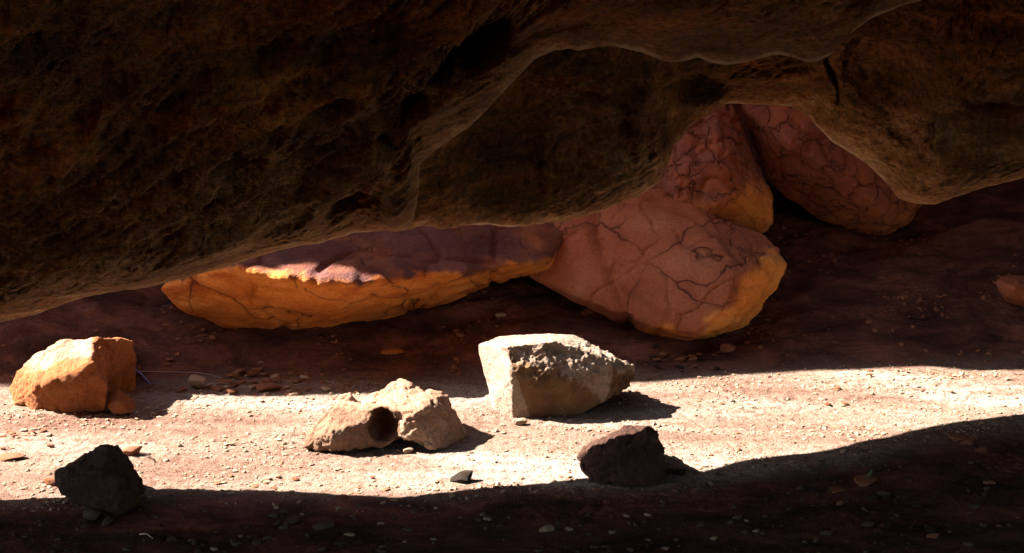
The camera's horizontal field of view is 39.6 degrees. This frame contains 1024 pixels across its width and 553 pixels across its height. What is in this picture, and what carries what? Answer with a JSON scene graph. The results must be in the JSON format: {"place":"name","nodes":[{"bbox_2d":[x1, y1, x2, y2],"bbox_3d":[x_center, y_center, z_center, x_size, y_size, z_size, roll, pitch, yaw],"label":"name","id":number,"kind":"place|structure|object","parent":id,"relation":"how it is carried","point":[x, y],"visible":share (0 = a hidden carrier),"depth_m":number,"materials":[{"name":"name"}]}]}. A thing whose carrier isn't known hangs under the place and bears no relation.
{"place":"outdoors","nodes":[
{"label":"outdoors","id":0,"kind":"place"},
{"bbox_2d":[0,0,920,321],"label":"overhanging rock","id":1,"kind":"object","parent":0,"point":[148,142],"visible":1,"depth_m":2.98,"materials":[{"name":"stone"}]},
{"bbox_2d":[0,123,1023,552],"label":"ground","id":2,"kind":"structure","parent":0,"point":[974,255],"depth_m":4.47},
{"bbox_2d":[0,452,25,461],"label":"stone","id":3,"kind":"object","parent":2,"relation":"on","point":[8,456],"visible":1,"depth_m":4.18,"materials":[{"name":"orange stone"}]},
{"bbox_2d":[44,478,54,484],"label":"stone","id":4,"kind":"object","parent":2,"relation":"on","point":[49,481],"visible":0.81,"depth_m":3.98,"materials":[{"name":"orange stone"}]},
{"bbox_2d":[9,336,136,412],"bbox_3d":[-1.447,0.329,4.718,0.402,0.318,0.446,0,15,0],"label":"boulder","id":5,"kind":"object","parent":2,"relation":"on","point":[73,376],"visible":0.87,"depth_m":4.55,"materials":[{"name":"orange stone"}]},
{"bbox_2d":[83,507,100,520],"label":"stone","id":6,"kind":"object","parent":2,"relation":"on","point":[90,513],"visible":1,"depth_m":3.76,"materials":[{"name":"grey stone"}]},
{"bbox_2d":[54,444,145,514],"bbox_3d":[-1.143,0.552,3.895,0.214,0.199,0.344,-8,17,-29],"label":"boulder","id":7,"kind":"object","parent":2,"relation":"on","point":[105,478],"visible":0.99,"depth_m":3.79,"materials":[{"name":"stone"}]},
{"bbox_2d":[102,516,112,525],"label":"stone","id":8,"kind":"object","parent":2,"relation":"on","point":[107,520],"visible":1,"depth_m":3.75,"materials":[{"name":"grey stone"}]},
{"bbox_2d":[107,389,135,413],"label":"stone","id":9,"kind":"object","parent":2,"relation":"on","point":[120,401],"visible":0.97,"depth_m":4.54,"materials":[{"name":"brown stone"}]},
{"bbox_2d":[122,546,131,550],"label":"stone","id":10,"kind":"object","parent":2,"relation":"on","point":[125,548],"visible":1,"depth_m":3.60,"materials":[{"name":"grey stone"}]},
{"bbox_2d":[121,446,141,455],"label":"stone","id":11,"kind":"object","parent":2,"relation":"on","point":[130,450],"visible":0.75,"depth_m":4.20,"materials":[{"name":"orange stone"}]},
{"bbox_2d":[167,537,176,541],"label":"stone","id":12,"kind":"object","parent":2,"relation":"on","point":[169,539],"visible":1,"depth_m":3.65,"materials":[{"name":"grey stone"}]},
{"bbox_2d":[141,371,219,377],"bbox_3d":[-1.137,0.333,4.863,0.290,0.028,0.019,0,15,-1],"label":"twig","id":13,"kind":"object","parent":2,"relation":"on","point":[164,371],"visible":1,"depth_m":4.86,"materials":[{"name":"grey wood"}]},
{"bbox_2d":[176,386,186,391],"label":"stone","id":14,"kind":"object","parent":2,"relation":"on","point":[182,388],"visible":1,"depth_m":4.74,"materials":[{"name":"brown stone"}]},
{"bbox_2d":[188,374,205,387],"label":"stone","id":15,"kind":"object","parent":2,"relation":"on","point":[196,381],"visible":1,"depth_m":4.77,"materials":[{"name":"beige stone"}]},
{"bbox_2d":[211,386,224,391],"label":"stone","id":16,"kind":"object","parent":2,"relation":"on","point":[216,388],"visible":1,"depth_m":4.76,"materials":[{"name":"brown stone"}]},
{"bbox_2d":[217,379,232,384],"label":"stone","id":17,"kind":"object","parent":2,"relation":"on","point":[224,381],"visible":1,"depth_m":4.82,"materials":[{"name":"brown stone"}]},
{"bbox_2d":[231,541,242,545],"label":"stone","id":18,"kind":"object","parent":2,"relation":"on","point":[237,543],"visible":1,"depth_m":3.63,"materials":[{"name":"grey stone"}]},
{"bbox_2d":[233,368,244,373],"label":"stone","id":19,"kind":"object","parent":2,"relation":"on","point":[239,371],"visible":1,"depth_m":4.89,"materials":[{"name":"brown stone"}]},
{"bbox_2d":[246,371,256,375],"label":"stone","id":20,"kind":"object","parent":2,"relation":"on","point":[250,373],"visible":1,"depth_m":4.87,"materials":[{"name":"brown stone"}]},
{"bbox_2d":[252,541,260,544],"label":"stone","id":21,"kind":"object","parent":2,"relation":"on","point":[256,542],"visible":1,"depth_m":3.63,"materials":[{"name":"stone"}]},
{"bbox_2d":[261,477,270,480],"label":"stone","id":22,"kind":"object","parent":2,"relation":"on","point":[265,478],"visible":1,"depth_m":4.03,"materials":[{"name":"beige stone"}]},
{"bbox_2d":[262,378,271,381],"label":"stone","id":23,"kind":"object","parent":2,"relation":"on","point":[267,380],"visible":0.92,"depth_m":4.84,"materials":[{"name":"brown stone"}]},
{"bbox_2d":[255,382,280,391],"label":"stone","id":24,"kind":"object","parent":2,"relation":"on","point":[263,386],"visible":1,"depth_m":4.76,"materials":[{"name":"brown stone"}]},
{"bbox_2d":[268,513,278,517],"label":"stone","id":25,"kind":"object","parent":2,"relation":"on","point":[274,515],"visible":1,"depth_m":3.79,"materials":[{"name":"grey stone"}]},
{"bbox_2d":[273,520,281,525],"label":"stone","id":26,"kind":"object","parent":2,"relation":"on","point":[278,522],"visible":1,"depth_m":3.74,"materials":[{"name":"stone"}]},
{"bbox_2d":[279,525,287,529],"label":"stone","id":27,"kind":"object","parent":2,"relation":"on","point":[283,527],"visible":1,"depth_m":3.72,"materials":[{"name":"stone"}]},
{"bbox_2d":[286,517,302,524],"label":"stone","id":28,"kind":"object","parent":2,"relation":"on","point":[292,520],"visible":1,"depth_m":3.76,"materials":[{"name":"grey stone"}]},
{"bbox_2d":[289,392,299,395],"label":"stone","id":29,"kind":"object","parent":2,"relation":"on","point":[294,394],"visible":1,"depth_m":4.71,"materials":[{"name":"beige stone"}]},
{"bbox_2d":[312,519,334,529],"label":"stone","id":30,"kind":"object","parent":2,"relation":"on","point":[326,523],"visible":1,"depth_m":3.71,"materials":[{"name":"stone"}]},
{"bbox_2d":[321,386,330,390],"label":"stone","id":31,"kind":"object","parent":2,"relation":"on","point":[324,388],"visible":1,"depth_m":4.74,"materials":[{"name":"brown stone"}]},
{"bbox_2d":[334,541,346,544],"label":"stone","id":32,"kind":"object","parent":2,"relation":"on","point":[340,542],"visible":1,"depth_m":3.63,"materials":[{"name":"grey stone"}]},
{"bbox_2d":[339,494,346,498],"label":"stone","id":33,"kind":"object","parent":2,"relation":"on","point":[341,496],"visible":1,"depth_m":3.91,"materials":[{"name":"stone"}]},
{"bbox_2d":[343,532,354,535],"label":"stone","id":34,"kind":"object","parent":2,"relation":"on","point":[350,534],"visible":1,"depth_m":3.68,"materials":[{"name":"grey stone"}]},
{"bbox_2d":[161,222,562,329],"bbox_3d":[-0.471,-0.061,5.365,1.545,0.538,1.447,0,15,0],"label":"boulder","id":35,"kind":"object","parent":2,"relation":"on","point":[365,276],"visible":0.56,"depth_m":4.91,"materials":[{"name":"orange stone"}]},
{"bbox_2d":[376,549,385,552],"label":"stone","id":36,"kind":"object","parent":2,"relation":"on","point":[380,550],"visible":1,"depth_m":3.59,"materials":[{"name":"grey stone"}]},
{"bbox_2d":[302,378,466,451],"bbox_3d":[-0.381,0.434,4.339,0.492,0.210,0.314,0,15,0],"label":"boulder","id":37,"kind":"object","parent":2,"relation":"on","point":[405,409],"visible":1,"depth_m":4.25,"materials":[{"name":"beige stone"}]},
{"bbox_2d":[381,348,403,353],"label":"stone","id":38,"kind":"object","parent":2,"relation":"on","point":[392,351],"visible":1,"depth_m":5.00,"materials":[{"name":"orange stone"}]},
{"bbox_2d":[402,527,412,530],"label":"stone","id":39,"kind":"object","parent":2,"relation":"on","point":[407,528],"visible":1,"depth_m":3.71,"materials":[{"name":"grey stone"}]},
{"bbox_2d":[403,448,413,453],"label":"stone","id":40,"kind":"object","parent":2,"relation":"on","point":[406,450],"visible":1,"depth_m":4.22,"materials":[{"name":"beige stone"}]},
{"bbox_2d":[456,333,464,336],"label":"stone","id":41,"kind":"object","parent":2,"relation":"on","point":[460,335],"visible":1,"depth_m":5.09,"materials":[{"name":"brown stone"}]},
{"bbox_2d":[449,470,472,483],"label":"stone","id":42,"kind":"object","parent":2,"relation":"on","point":[464,476],"visible":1,"depth_m":4.00,"materials":[{"name":"grey stone"}]},
{"bbox_2d":[483,516,491,520],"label":"stone","id":43,"kind":"object","parent":2,"relation":"on","point":[487,518],"visible":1,"depth_m":3.77,"materials":[{"name":"grey stone"}]},
{"bbox_2d":[495,312,506,316],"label":"stone","id":44,"kind":"object","parent":2,"relation":"on","point":[500,314],"visible":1,"depth_m":5.17,"materials":[{"name":"beige stone"}]},
{"bbox_2d":[0,458,1023,552],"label":"gravel","id":45,"kind":"structure","parent":2,"relation":"on","point":[815,539],"depth_m":3.79,"materials":[{"name":"gravel"}]},
{"bbox_2d":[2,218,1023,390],"bbox_3d":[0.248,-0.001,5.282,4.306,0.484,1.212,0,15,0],"label":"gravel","id":46,"kind":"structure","parent":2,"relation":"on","point":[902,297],"depth_m":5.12,"materials":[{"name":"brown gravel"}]},
{"bbox_2d":[515,418,527,424],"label":"stone","id":47,"kind":"object","parent":2,"relation":"on","point":[520,421],"visible":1,"depth_m":4.44,"materials":[{"name":"beige stone"}]},
{"bbox_2d":[538,524,553,532],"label":"stone","id":48,"kind":"object","parent":2,"relation":"on","point":[548,528],"visible":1,"depth_m":3.69,"materials":[{"name":"grey stone"}]},
{"bbox_2d":[479,333,635,417],"bbox_3d":[0.155,0.311,4.579,0.494,0.270,0.244,-3,15,-11],"label":"boulder","id":49,"kind":"object","parent":2,"relation":"on","point":[536,375],"visible":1,"depth_m":4.49,"materials":[{"name":"beige stone"}]},
{"bbox_2d":[580,308,596,315],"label":"stone","id":50,"kind":"object","parent":2,"relation":"on","point":[587,311],"visible":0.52,"depth_m":5.22,"materials":[{"name":"brown stone"}]},
{"bbox_2d":[577,425,664,486],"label":"boulder","id":51,"kind":"object","parent":2,"relation":"on","point":[630,455],"visible":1,"depth_m":4.00,"materials":[{"name":"stone"}]},
{"bbox_2d":[530,174,786,340],"bbox_3d":[0.560,-0.099,5.475,0.930,0.654,1.104,2,15,6],"label":"boulder","id":52,"kind":"object","parent":2,"relation":"on","point":[655,259],"visible":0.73,"depth_m":5.08,"materials":[{"name":"stone"}]},
{"bbox_2d":[658,352,666,356],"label":"stone","id":53,"kind":"object","parent":2,"relation":"on","point":[662,354],"visible":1,"depth_m":5.04,"materials":[{"name":"brown stone"}]},
{"bbox_2d":[675,357,684,361],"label":"stone","id":54,"kind":"object","parent":2,"relation":"on","point":[680,359],"visible":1,"depth_m":5.02,"materials":[{"name":"brown stone"}]},
{"bbox_2d":[696,521,704,526],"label":"stone","id":55,"kind":"object","parent":2,"relation":"on","point":[700,523],"visible":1,"depth_m":3.73,"materials":[{"name":"grey stone"}]},
{"bbox_2d":[663,103,772,232],"bbox_3d":[0.806,-0.482,5.513,0.482,0.693,0.718,0,15,0],"label":"boulder","id":56,"kind":"object","parent":2,"relation":"on","point":[713,166],"visible":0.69,"depth_m":5.25,"materials":[{"name":"brown stone"}]},
{"bbox_2d":[720,343,734,352],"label":"stone","id":57,"kind":"object","parent":2,"relation":"on","point":[726,347],"visible":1,"depth_m":5.05,"materials":[{"name":"brown stone"}]},
{"bbox_2d":[731,515,741,518],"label":"stone","id":58,"kind":"object","parent":2,"relation":"on","point":[737,517],"visible":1,"depth_m":3.77,"materials":[{"name":"grey stone"}]},
{"bbox_2d":[796,486,805,489],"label":"stone","id":59,"kind":"object","parent":2,"relation":"on","point":[801,488],"visible":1,"depth_m":3.97,"materials":[{"name":"stone"}]},
{"bbox_2d":[820,530,832,535],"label":"stone","id":60,"kind":"object","parent":2,"relation":"on","point":[827,532],"visible":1,"depth_m":3.68,"materials":[{"name":"grey stone"}]},
{"bbox_2d":[742,104,921,235],"bbox_3d":[1.276,-0.553,5.815,0.777,0.724,0.957,0,15,0],"label":"boulder","id":61,"kind":"object","parent":2,"relation":"on","point":[808,165],"visible":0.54,"depth_m":5.46,"materials":[{"name":"brown stone"}]},
{"bbox_2d":[829,486,843,493],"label":"stone","id":62,"kind":"object","parent":2,"relation":"on","point":[835,489],"visible":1,"depth_m":3.96,"materials":[{"name":"brown stone"}]},
{"bbox_2d":[835,500,843,505],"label":"stone","id":63,"kind":"object","parent":2,"relation":"on","point":[839,502],"visible":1,"depth_m":3.87,"materials":[{"name":"brown stone"}]},
{"bbox_2d":[854,474,876,486],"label":"stone","id":64,"kind":"object","parent":2,"relation":"on","point":[863,480],"visible":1,"depth_m":4.01,"materials":[{"name":"brown stone"}]},
{"bbox_2d":[860,521,873,526],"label":"stone","id":65,"kind":"object","parent":2,"relation":"on","point":[868,523],"visible":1,"depth_m":3.73,"materials":[{"name":"grey stone"}]},
{"bbox_2d":[876,490,890,495],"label":"stone","id":66,"kind":"object","parent":2,"relation":"on","point":[882,493],"visible":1,"depth_m":3.93,"materials":[{"name":"stone"}]},
{"bbox_2d":[927,533,938,538],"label":"stone","id":67,"kind":"object","parent":2,"relation":"on","point":[934,535],"visible":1,"depth_m":3.66,"materials":[{"name":"brown stone"}]},
{"bbox_2d":[947,433,969,440],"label":"stone","id":68,"kind":"object","parent":2,"relation":"on","point":[957,437],"visible":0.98,"depth_m":4.33,"materials":[{"name":"brown stone"}]},
{"bbox_2d":[960,439,973,445],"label":"stone","id":69,"kind":"object","parent":2,"relation":"on","point":[969,442],"visible":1,"depth_m":4.29,"materials":[{"name":"brown stone"}]},
{"bbox_2d":[963,541,973,545],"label":"stone","id":70,"kind":"object","parent":2,"relation":"on","point":[966,543],"visible":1,"depth_m":3.62,"materials":[{"name":"stone"}]},
{"bbox_2d":[969,504,979,508],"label":"stone","id":71,"kind":"object","parent":2,"relation":"on","point":[975,506],"visible":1,"depth_m":3.85,"materials":[{"name":"stone"}]},
{"bbox_2d":[975,447,987,451],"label":"stone","id":72,"kind":"object","parent":2,"relation":"on","point":[981,449],"visible":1,"depth_m":4.23,"materials":[{"name":"brown stone"}]},
{"bbox_2d":[983,480,995,483],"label":"stone","id":73,"kind":"object","parent":2,"relation":"on","point":[989,482],"visible":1,"depth_m":4.00,"materials":[{"name":"brown stone"}]},
{"bbox_2d":[996,275,1023,306],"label":"boulder","id":74,"kind":"object","parent":2,"relation":"on","point":[1010,288],"visible":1,"depth_m":5.27,"materials":[{"name":"brown stone"}]},
{"bbox_2d":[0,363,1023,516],"bbox_3d":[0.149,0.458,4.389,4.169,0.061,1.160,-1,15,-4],"label":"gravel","id":75,"kind":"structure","parent":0,"point":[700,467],"depth_m":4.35,"materials":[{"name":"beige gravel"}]},
{"bbox_2d":[401,0,1023,230],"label":"overhanging rock","id":76,"kind":"object","parent":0,"point":[921,102],"visible":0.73,"depth_m":4.04,"materials":[{"name":"stone"}]},
{"bbox_2d":[732,103,745,123],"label":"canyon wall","id":77,"kind":"structure","parent":0,"point":[742,116],"depth_m":6.43,"materials":[{"name":"brown stone"}]}
]}

